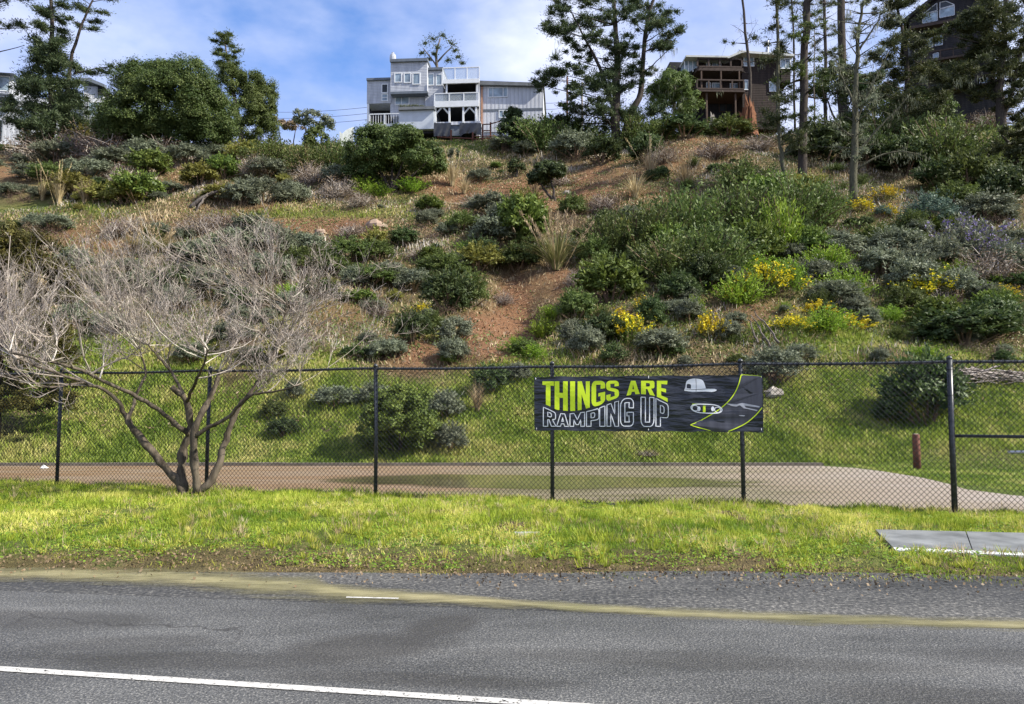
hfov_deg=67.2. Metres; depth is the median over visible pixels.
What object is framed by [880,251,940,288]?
sage bush
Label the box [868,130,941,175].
dark shrub
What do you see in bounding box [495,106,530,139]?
cone bush
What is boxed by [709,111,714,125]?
tree stump
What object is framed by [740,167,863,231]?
coyote brush
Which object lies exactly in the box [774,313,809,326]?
flowering shrub
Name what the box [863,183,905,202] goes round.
flowering shrub
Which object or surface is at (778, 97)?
bare trunk tree
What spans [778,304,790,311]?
sage bush
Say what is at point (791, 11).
bare trunk tree
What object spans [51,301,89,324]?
sage bush
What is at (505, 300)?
dry brush
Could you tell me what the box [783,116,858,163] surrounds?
dark shrub
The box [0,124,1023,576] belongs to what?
hillside
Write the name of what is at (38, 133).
olive shrub
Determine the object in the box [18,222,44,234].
dry brush
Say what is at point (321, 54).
sky
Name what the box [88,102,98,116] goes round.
window
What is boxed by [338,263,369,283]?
sage bush
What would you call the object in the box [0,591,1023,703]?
road
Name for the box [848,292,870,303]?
sage bush
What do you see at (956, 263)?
weedy shrub
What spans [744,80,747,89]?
window
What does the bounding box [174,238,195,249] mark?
sage bush
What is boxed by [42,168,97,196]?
olive shrub
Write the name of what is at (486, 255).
olive shrub
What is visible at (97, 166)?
sage bush
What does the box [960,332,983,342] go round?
sage bush
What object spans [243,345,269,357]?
sage bush
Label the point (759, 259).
weedy shrub
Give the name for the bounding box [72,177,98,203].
dry grass clump
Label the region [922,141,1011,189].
brush
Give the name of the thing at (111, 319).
sage bush
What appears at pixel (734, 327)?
sage bush
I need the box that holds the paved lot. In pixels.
[0,466,1023,511]
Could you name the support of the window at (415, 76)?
in the grey house at (425, 97)
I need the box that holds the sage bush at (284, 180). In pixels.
[282,178,291,185]
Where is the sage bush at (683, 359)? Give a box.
[676,354,695,363]
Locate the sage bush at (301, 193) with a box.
[281,180,313,203]
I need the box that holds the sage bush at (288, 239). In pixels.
[247,218,301,254]
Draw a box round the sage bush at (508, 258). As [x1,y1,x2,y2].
[498,240,538,272]
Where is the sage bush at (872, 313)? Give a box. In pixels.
[854,305,882,322]
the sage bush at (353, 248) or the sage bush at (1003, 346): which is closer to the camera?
the sage bush at (1003, 346)
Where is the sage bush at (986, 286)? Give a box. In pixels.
[961,281,1009,296]
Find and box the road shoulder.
[0,571,1023,628]
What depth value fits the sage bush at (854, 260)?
38.69 m
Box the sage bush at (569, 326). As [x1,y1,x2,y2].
[556,317,585,339]
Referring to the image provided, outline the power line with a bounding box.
[278,113,366,118]
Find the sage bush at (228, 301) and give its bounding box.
[220,296,246,309]
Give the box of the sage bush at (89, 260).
[81,256,97,264]
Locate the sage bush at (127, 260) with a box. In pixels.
[116,256,146,269]
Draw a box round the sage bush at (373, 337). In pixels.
[358,329,378,340]
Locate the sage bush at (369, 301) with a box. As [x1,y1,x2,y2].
[358,297,388,308]
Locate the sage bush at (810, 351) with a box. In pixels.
[784,342,822,359]
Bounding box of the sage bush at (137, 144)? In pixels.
[122,133,165,160]
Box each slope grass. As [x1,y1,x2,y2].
[0,315,1023,463]
[3,165,1022,348]
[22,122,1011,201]
[852,451,1023,491]
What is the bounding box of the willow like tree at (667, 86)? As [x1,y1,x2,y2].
[642,65,721,117]
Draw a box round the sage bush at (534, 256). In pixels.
[507,237,540,269]
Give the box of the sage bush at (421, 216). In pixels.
[414,209,439,223]
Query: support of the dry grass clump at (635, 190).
on the hillside
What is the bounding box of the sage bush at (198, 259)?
[196,252,215,263]
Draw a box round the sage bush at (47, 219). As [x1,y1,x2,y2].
[31,211,77,232]
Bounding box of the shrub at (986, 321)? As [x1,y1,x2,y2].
[905,301,1023,345]
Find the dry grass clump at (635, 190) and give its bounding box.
[614,166,657,197]
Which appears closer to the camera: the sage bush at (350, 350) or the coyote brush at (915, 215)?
the sage bush at (350, 350)
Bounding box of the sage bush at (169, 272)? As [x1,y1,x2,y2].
[155,265,188,287]
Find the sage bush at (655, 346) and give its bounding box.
[647,340,669,348]
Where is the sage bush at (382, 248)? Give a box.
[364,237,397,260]
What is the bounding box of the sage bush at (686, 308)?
[670,296,706,321]
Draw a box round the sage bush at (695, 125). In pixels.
[653,110,710,138]
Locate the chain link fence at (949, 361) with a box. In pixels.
[0,356,1023,513]
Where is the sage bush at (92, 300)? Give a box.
[75,293,115,307]
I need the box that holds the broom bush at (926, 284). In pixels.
[887,263,968,297]
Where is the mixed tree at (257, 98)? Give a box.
[208,27,282,143]
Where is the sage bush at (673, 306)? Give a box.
[659,300,676,312]
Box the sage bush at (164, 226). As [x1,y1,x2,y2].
[146,221,171,233]
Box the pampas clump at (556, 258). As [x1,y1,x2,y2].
[514,208,596,269]
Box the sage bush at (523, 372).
[503,361,532,380]
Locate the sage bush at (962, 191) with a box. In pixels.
[924,177,985,206]
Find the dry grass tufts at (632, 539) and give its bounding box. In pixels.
[9,483,1023,569]
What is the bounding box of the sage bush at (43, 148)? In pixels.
[27,137,81,162]
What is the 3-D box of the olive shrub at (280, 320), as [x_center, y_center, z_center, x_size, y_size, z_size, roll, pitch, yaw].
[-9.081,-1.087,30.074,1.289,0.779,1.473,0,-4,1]
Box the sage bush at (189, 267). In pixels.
[174,260,205,273]
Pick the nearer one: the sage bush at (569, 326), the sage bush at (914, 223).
the sage bush at (569, 326)
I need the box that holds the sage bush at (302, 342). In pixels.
[292,338,309,349]
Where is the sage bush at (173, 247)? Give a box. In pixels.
[165,242,180,250]
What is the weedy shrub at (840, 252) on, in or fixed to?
on the hillside
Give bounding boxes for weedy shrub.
[272,279,313,295]
[348,175,386,190]
[352,180,396,197]
[392,175,432,193]
[450,240,468,248]
[493,334,526,353]
[508,342,555,359]
[517,316,559,338]
[535,303,566,320]
[673,293,712,319]
[704,268,775,307]
[731,190,813,258]
[740,252,786,275]
[766,255,814,291]
[771,300,794,311]
[775,240,863,269]
[796,304,863,334]
[798,245,833,261]
[809,264,883,296]
[877,303,912,321]
[899,344,976,357]
[926,213,969,230]
[932,259,947,265]
[934,258,987,273]
[981,275,1006,282]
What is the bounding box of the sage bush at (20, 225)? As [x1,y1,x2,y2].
[3,218,23,228]
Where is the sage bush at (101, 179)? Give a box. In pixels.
[91,175,110,185]
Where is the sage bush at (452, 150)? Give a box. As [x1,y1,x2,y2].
[448,147,461,155]
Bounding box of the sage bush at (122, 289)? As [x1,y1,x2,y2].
[110,277,138,294]
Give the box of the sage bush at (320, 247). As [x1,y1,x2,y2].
[308,244,330,256]
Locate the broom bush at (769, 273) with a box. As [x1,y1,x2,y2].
[723,255,816,297]
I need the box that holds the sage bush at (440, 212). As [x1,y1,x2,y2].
[423,208,446,218]
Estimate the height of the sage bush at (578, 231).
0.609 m
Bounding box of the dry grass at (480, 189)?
[0,131,1023,375]
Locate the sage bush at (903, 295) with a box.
[879,279,930,313]
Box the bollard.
[912,434,920,469]
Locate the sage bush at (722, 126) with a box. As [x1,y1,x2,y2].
[703,112,762,138]
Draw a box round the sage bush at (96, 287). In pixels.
[85,278,111,290]
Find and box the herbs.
[0,131,1023,373]
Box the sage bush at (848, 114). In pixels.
[833,104,877,130]
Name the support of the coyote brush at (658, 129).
on the hillside
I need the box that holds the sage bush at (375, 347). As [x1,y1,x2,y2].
[365,337,397,355]
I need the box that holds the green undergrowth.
[8,121,1023,370]
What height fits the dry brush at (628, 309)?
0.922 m
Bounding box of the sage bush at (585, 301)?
[552,283,600,320]
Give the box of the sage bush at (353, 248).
[318,231,377,265]
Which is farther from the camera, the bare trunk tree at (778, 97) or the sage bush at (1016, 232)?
the bare trunk tree at (778, 97)
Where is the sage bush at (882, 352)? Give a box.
[867,345,890,360]
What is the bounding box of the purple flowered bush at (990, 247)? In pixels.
[964,235,1023,270]
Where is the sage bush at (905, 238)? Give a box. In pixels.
[859,223,928,252]
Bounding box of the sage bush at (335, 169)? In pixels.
[318,162,345,181]
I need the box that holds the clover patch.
[0,483,1023,577]
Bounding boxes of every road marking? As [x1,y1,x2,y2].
[0,666,588,703]
[346,597,397,598]
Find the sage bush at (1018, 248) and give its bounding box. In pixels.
[981,236,1023,273]
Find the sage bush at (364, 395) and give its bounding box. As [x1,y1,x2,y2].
[354,379,389,401]
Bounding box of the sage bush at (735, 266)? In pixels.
[723,264,747,278]
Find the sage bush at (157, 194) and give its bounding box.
[148,190,169,198]
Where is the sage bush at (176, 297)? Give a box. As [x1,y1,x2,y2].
[146,280,197,310]
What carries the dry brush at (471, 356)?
on the hillside
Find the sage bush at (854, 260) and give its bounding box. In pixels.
[847,257,858,265]
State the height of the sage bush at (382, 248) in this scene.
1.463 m
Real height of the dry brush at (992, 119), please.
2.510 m
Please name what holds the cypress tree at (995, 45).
on the hillside
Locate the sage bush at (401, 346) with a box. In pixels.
[372,335,407,356]
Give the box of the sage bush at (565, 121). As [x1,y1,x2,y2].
[528,112,586,131]
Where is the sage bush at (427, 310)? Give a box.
[422,307,435,314]
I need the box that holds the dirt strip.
[0,567,1023,627]
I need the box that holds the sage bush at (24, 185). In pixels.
[18,183,32,190]
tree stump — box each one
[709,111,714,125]
[739,94,758,135]
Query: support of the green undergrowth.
on the hillside
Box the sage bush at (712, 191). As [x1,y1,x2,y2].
[706,187,721,195]
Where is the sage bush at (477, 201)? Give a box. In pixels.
[461,189,510,214]
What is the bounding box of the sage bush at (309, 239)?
[283,231,330,251]
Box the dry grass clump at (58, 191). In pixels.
[36,157,70,203]
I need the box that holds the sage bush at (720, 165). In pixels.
[716,162,728,169]
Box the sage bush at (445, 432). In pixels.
[433,418,469,451]
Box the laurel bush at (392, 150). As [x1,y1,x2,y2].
[341,119,448,190]
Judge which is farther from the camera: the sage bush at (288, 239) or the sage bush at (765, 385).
the sage bush at (288, 239)
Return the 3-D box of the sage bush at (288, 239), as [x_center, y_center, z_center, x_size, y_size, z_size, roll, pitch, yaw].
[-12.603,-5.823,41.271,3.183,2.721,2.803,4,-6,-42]
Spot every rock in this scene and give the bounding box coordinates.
[314,229,325,234]
[365,219,387,228]
[764,386,783,397]
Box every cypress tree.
[856,0,974,127]
[919,0,1023,141]
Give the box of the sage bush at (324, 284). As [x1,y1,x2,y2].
[294,272,340,299]
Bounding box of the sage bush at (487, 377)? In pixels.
[468,360,514,394]
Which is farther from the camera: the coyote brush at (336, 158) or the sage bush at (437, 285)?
the coyote brush at (336, 158)
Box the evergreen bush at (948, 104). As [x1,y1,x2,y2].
[877,85,959,123]
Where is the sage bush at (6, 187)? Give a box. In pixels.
[0,182,22,195]
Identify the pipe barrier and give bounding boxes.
[1007,451,1023,453]
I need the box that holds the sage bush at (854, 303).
[838,293,870,312]
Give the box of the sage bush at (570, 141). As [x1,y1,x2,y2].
[546,125,596,158]
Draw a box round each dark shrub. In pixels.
[589,206,620,222]
[596,340,630,360]
[607,248,649,277]
[626,129,665,161]
[633,293,670,328]
[641,169,659,179]
[653,166,670,177]
[654,265,706,300]
[677,249,736,291]
[693,217,741,252]
[699,282,712,287]
[705,163,718,170]
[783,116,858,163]
[787,215,818,230]
[811,300,838,311]
[840,217,858,223]
[856,215,874,224]
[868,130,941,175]
[869,396,910,422]
[870,340,979,426]
[897,216,927,229]
[908,151,961,190]
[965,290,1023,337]
[975,159,1023,199]
[988,347,1015,359]
[1000,270,1023,285]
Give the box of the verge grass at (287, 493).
[0,476,1023,580]
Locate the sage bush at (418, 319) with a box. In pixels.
[390,306,434,343]
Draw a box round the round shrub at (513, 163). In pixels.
[507,158,526,176]
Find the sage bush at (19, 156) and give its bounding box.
[7,152,29,164]
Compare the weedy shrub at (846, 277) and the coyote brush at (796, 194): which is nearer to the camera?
the weedy shrub at (846, 277)
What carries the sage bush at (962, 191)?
on the hillside
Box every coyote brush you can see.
[232,134,301,166]
[270,139,333,173]
[309,134,348,168]
[492,111,584,153]
[558,115,611,138]
[563,210,663,257]
[564,194,711,253]
[576,254,606,268]
[580,213,607,232]
[592,306,614,316]
[602,111,663,148]
[608,325,639,339]
[625,231,744,284]
[626,215,772,268]
[632,116,695,141]
[648,179,763,241]
[685,156,703,165]
[690,171,813,232]
[691,154,782,192]
[715,333,748,342]
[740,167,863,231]
[795,177,865,226]
[800,287,842,303]
[810,209,832,225]
[820,162,849,170]
[826,247,862,261]
[837,182,848,188]
[842,106,919,143]
[847,173,878,184]
[875,98,959,125]
[881,325,918,340]
[886,109,959,140]
[887,208,947,230]
[900,110,999,163]
[930,215,955,227]
[934,213,990,229]
[947,121,1023,174]
[977,283,1023,307]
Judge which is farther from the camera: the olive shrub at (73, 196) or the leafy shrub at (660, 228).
the olive shrub at (73, 196)
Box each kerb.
[0,462,823,465]
[515,532,537,535]
[893,547,1023,557]
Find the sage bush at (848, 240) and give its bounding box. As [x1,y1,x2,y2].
[806,226,865,252]
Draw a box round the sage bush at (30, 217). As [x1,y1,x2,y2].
[17,212,43,226]
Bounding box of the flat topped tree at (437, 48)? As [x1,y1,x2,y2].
[417,29,467,66]
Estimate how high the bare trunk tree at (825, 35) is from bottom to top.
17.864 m
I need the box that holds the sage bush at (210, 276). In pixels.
[180,264,245,295]
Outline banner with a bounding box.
[534,374,762,431]
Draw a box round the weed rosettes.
[1,513,966,575]
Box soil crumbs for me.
[0,506,1023,599]
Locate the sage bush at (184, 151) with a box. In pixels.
[158,141,211,163]
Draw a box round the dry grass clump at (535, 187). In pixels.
[525,156,539,192]
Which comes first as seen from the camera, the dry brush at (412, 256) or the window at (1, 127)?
the dry brush at (412, 256)
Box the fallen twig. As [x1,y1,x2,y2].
[577,567,602,569]
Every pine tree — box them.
[0,0,49,51]
[0,0,125,155]
[527,0,687,149]
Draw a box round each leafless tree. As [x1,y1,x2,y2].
[0,196,425,494]
[0,220,87,438]
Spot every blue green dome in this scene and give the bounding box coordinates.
[872,204,892,217]
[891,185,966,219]
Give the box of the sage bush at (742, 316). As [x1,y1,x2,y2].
[723,310,750,321]
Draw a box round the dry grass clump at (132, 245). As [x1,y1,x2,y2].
[120,226,160,249]
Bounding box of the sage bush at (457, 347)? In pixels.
[432,333,471,359]
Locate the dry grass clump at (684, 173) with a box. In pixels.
[665,146,703,183]
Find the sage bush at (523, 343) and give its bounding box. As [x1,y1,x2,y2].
[507,336,542,353]
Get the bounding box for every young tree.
[292,108,335,137]
[301,124,329,152]
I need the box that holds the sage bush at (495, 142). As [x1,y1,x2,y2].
[486,133,518,152]
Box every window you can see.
[0,76,9,91]
[0,120,2,140]
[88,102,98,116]
[381,84,387,92]
[381,93,387,101]
[394,73,401,82]
[395,97,409,104]
[404,73,410,82]
[412,73,419,84]
[428,73,433,85]
[436,74,441,85]
[488,87,507,97]
[499,110,506,117]
[712,83,719,87]
[719,104,732,111]
[730,83,737,87]
[743,57,753,66]
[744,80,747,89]
[769,82,779,91]
[780,58,790,68]
[922,11,937,23]
[924,3,937,13]
[933,52,938,58]
[939,5,954,17]
[940,1,954,8]
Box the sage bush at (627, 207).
[613,204,641,217]
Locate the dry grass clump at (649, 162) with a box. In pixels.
[626,134,665,172]
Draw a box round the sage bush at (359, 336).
[357,332,369,340]
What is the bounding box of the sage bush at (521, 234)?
[512,227,536,243]
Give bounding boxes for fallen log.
[189,188,227,209]
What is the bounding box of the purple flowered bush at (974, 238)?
[910,208,1023,260]
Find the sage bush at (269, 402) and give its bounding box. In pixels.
[256,396,290,417]
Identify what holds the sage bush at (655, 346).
on the hillside
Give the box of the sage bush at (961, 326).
[932,311,973,342]
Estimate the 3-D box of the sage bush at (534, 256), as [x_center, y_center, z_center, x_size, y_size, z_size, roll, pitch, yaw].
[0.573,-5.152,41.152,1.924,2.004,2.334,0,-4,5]
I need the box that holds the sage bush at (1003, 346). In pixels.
[992,342,1016,353]
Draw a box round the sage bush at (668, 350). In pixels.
[665,341,685,353]
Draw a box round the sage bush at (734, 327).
[713,316,745,338]
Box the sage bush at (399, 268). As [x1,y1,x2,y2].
[368,259,408,282]
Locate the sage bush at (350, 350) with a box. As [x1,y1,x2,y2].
[338,343,369,358]
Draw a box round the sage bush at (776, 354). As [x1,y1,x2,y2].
[741,340,807,384]
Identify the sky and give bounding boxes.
[0,0,1023,145]
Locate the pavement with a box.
[875,529,1023,552]
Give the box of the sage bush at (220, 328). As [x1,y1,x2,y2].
[205,317,257,340]
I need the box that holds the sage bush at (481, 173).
[466,166,494,182]
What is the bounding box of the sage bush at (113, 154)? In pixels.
[88,143,138,169]
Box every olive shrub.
[13,130,46,152]
[38,180,55,192]
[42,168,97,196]
[61,122,105,147]
[70,191,79,198]
[72,203,84,210]
[73,180,119,203]
[83,308,109,324]
[99,179,147,204]
[177,158,220,187]
[199,182,236,201]
[207,339,230,348]
[220,138,259,160]
[257,335,291,355]
[262,316,296,332]
[276,172,291,182]
[315,273,342,295]
[360,224,391,244]
[386,288,403,298]
[451,239,506,272]
[508,186,545,211]
[788,168,832,195]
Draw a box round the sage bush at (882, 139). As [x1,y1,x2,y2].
[838,124,891,169]
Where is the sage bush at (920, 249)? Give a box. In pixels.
[886,246,945,272]
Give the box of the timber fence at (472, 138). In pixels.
[437,121,500,140]
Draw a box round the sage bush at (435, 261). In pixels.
[413,247,472,274]
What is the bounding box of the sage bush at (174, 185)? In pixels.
[160,180,186,192]
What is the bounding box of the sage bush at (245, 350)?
[235,345,260,354]
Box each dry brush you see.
[0,128,61,160]
[2,189,32,205]
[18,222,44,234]
[39,225,69,241]
[49,121,105,158]
[57,124,131,159]
[57,312,83,333]
[74,209,93,216]
[78,296,101,313]
[93,213,143,238]
[100,160,139,180]
[118,222,175,253]
[139,134,190,158]
[164,210,225,235]
[165,300,195,313]
[174,283,202,300]
[195,207,239,227]
[232,149,273,175]
[287,326,320,343]
[289,157,329,184]
[313,172,361,199]
[314,342,334,354]
[331,218,372,237]
[342,189,381,206]
[363,299,395,318]
[400,244,425,260]
[401,292,418,302]
[409,220,443,245]
[434,300,465,316]
[446,190,487,208]
[456,159,474,165]
[460,346,487,363]
[491,289,519,305]
[523,296,556,313]
[538,173,583,187]
[550,210,576,223]
[554,214,591,228]
[559,267,582,286]
[585,189,623,214]
[603,345,639,364]
[607,301,636,315]
[638,449,658,456]
[639,141,683,164]
[677,135,751,159]
[737,131,789,150]
[775,284,795,297]
[898,199,941,224]
[924,284,965,303]
[938,242,1023,284]
[941,117,989,138]
[957,339,988,352]
[967,108,1013,128]
[970,341,1009,359]
[986,210,1008,224]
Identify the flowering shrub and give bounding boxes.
[411,301,431,312]
[607,306,646,335]
[633,295,649,309]
[691,309,731,340]
[724,282,751,301]
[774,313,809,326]
[793,298,837,314]
[829,312,878,331]
[845,197,874,212]
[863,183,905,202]
[872,203,901,217]
[908,276,959,294]
[997,283,1022,295]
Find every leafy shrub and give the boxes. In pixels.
[105,166,168,204]
[121,146,175,175]
[205,151,243,179]
[342,287,379,303]
[413,193,445,210]
[414,243,447,257]
[439,352,457,362]
[490,160,501,167]
[492,187,556,243]
[570,252,648,303]
[645,220,683,253]
[734,218,787,262]
[739,168,797,203]
[787,224,833,253]
[901,294,968,323]
[954,181,980,198]
[962,287,1023,307]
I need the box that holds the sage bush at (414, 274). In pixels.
[391,267,433,292]
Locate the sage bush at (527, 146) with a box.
[512,139,539,155]
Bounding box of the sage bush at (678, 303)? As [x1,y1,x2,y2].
[663,298,688,310]
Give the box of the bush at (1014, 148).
[972,119,1023,177]
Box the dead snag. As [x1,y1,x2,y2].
[749,311,778,346]
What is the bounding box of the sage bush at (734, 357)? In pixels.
[726,353,748,361]
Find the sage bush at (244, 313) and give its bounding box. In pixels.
[229,304,251,318]
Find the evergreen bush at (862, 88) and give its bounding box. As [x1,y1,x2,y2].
[847,69,902,117]
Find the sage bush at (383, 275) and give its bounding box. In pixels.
[347,260,399,286]
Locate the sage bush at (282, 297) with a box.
[269,287,315,314]
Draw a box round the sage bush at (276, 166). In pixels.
[244,153,291,178]
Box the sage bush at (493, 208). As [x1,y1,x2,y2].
[483,200,522,226]
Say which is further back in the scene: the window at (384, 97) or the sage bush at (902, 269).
the window at (384, 97)
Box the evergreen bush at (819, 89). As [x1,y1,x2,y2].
[808,58,867,119]
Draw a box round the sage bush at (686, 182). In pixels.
[680,178,695,188]
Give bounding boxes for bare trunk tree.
[720,0,766,136]
[743,0,816,176]
[764,0,836,176]
[773,0,814,128]
[806,0,930,202]
[808,0,842,120]
[810,30,821,123]
[816,0,859,119]
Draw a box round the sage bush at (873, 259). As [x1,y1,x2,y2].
[854,242,908,276]
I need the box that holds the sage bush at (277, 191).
[233,173,295,203]
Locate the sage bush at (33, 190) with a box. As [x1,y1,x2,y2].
[24,186,52,195]
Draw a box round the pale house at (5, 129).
[0,72,112,150]
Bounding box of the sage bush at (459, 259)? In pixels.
[449,249,468,266]
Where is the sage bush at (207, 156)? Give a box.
[199,154,211,163]
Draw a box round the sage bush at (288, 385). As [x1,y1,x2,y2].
[282,376,306,398]
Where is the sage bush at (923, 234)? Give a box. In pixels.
[900,226,932,241]
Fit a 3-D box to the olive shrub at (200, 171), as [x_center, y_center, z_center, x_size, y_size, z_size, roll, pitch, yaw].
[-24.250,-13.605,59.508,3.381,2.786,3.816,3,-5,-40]
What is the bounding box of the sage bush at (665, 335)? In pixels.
[632,324,690,355]
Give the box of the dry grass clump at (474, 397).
[463,379,488,410]
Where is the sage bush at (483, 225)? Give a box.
[465,212,517,241]
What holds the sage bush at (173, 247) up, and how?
on the hillside
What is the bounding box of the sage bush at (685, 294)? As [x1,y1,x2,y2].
[673,287,700,301]
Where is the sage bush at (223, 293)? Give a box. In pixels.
[213,287,231,295]
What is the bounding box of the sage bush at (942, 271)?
[917,265,949,281]
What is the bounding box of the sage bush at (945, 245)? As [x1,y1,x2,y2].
[916,231,973,267]
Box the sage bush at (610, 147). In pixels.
[579,129,624,164]
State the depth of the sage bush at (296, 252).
37.85 m
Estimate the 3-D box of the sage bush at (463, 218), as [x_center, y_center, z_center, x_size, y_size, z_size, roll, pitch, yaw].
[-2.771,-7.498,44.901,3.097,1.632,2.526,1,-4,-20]
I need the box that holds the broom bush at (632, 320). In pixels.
[600,302,657,346]
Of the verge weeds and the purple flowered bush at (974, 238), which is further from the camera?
the purple flowered bush at (974, 238)
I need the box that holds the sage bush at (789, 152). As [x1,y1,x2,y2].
[784,143,797,154]
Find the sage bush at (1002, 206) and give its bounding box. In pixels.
[955,186,1023,219]
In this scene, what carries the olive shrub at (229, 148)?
on the hillside
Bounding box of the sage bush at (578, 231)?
[568,228,588,235]
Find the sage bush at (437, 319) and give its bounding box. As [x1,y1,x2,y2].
[419,308,445,332]
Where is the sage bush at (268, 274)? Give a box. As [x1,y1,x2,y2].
[261,268,278,277]
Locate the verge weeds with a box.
[40,550,1023,584]
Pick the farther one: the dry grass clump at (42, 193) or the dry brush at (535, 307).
the dry grass clump at (42, 193)
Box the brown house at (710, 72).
[661,40,793,135]
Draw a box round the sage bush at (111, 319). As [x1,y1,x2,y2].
[84,308,133,335]
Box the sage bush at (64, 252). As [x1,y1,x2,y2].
[51,243,95,268]
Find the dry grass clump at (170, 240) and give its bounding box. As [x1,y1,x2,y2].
[162,232,184,245]
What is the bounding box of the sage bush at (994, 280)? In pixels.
[984,276,1005,283]
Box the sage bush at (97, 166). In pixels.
[58,156,118,177]
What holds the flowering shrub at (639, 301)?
on the hillside
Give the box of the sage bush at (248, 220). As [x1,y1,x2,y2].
[227,209,276,235]
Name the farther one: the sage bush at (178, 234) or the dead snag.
the sage bush at (178, 234)
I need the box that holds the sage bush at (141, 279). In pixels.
[114,268,162,294]
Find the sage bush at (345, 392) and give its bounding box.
[309,384,361,406]
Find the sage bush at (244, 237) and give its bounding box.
[203,224,257,259]
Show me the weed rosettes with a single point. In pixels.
(324, 560)
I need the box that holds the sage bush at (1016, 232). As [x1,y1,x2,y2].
[996,227,1023,242]
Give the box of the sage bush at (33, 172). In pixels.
[21,160,66,181]
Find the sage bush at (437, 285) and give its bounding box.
[418,263,482,313]
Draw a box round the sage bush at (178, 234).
[173,226,197,238]
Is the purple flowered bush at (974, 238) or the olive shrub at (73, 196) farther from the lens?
the olive shrub at (73, 196)
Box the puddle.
[325,474,759,488]
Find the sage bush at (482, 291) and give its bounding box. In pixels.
[449,265,492,305]
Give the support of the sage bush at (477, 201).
on the hillside
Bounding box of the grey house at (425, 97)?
[366,52,545,140]
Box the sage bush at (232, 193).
[215,177,262,206]
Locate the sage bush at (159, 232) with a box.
[139,225,166,235]
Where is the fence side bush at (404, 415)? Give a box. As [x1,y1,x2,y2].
[353,383,442,453]
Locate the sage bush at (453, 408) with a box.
[427,386,465,418]
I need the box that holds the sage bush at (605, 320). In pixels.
[575,307,630,345]
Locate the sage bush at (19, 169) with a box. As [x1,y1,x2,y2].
[2,159,48,180]
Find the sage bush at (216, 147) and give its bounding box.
[196,142,226,154]
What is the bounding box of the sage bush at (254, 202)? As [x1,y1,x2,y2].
[248,198,259,204]
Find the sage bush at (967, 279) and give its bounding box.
[934,264,984,298]
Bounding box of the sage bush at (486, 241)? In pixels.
[457,233,500,263]
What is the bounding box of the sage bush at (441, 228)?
[433,221,460,232]
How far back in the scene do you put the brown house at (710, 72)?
79.43 m
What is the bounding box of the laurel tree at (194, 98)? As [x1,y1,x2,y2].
[83,51,243,148]
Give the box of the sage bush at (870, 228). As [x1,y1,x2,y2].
[851,221,897,244]
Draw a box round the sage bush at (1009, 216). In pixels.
[999,210,1021,219]
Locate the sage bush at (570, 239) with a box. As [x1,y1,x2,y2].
[546,234,579,252]
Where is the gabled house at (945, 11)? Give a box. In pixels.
[899,0,995,123]
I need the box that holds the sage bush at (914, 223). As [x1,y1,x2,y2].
[904,218,934,233]
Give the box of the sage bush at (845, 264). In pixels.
[833,261,861,273]
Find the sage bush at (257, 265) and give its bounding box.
[235,248,299,283]
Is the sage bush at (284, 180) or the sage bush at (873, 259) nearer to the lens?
the sage bush at (873, 259)
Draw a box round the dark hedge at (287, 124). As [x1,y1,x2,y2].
[274,116,306,143]
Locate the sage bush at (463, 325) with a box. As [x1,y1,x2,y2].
[433,315,476,340]
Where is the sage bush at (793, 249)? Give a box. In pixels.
[777,241,809,258]
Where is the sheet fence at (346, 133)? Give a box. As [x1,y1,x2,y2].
[339,127,353,145]
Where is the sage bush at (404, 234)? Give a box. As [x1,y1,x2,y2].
[386,224,423,247]
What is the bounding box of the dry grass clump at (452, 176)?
[443,144,463,185]
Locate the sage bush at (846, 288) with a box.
[803,278,867,303]
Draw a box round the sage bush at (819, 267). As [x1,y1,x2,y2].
[788,254,842,282]
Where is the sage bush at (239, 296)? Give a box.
[223,282,274,308]
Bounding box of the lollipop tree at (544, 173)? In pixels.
[525,159,567,200]
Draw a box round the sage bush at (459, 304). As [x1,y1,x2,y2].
[444,295,470,307]
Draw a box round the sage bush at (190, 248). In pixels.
[176,234,226,265]
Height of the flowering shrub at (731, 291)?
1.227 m
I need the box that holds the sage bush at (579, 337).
[564,322,606,356]
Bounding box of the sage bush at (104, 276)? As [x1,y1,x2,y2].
[92,270,120,282]
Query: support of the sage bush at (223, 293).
on the hillside
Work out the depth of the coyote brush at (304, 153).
62.16 m
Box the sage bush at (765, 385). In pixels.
[757,373,769,390]
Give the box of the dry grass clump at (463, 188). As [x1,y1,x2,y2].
[449,176,478,193]
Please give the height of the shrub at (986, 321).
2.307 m
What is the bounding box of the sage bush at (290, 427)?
[264,415,300,437]
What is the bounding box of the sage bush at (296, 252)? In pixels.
[277,244,325,273]
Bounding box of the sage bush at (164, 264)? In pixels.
[149,261,187,280]
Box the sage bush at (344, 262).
[315,250,353,276]
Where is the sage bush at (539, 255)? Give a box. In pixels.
[520,242,544,257]
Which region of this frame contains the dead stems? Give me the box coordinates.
[2,134,1023,359]
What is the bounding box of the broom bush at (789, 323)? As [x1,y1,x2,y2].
[761,312,820,333]
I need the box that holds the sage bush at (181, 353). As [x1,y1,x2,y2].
[170,339,214,361]
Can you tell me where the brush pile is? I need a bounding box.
[942,363,1023,384]
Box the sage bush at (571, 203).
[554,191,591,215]
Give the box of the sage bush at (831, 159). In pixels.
[824,156,837,160]
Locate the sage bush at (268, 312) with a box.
[250,306,281,318]
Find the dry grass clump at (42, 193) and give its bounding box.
[35,165,50,200]
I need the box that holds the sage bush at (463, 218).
[438,209,482,231]

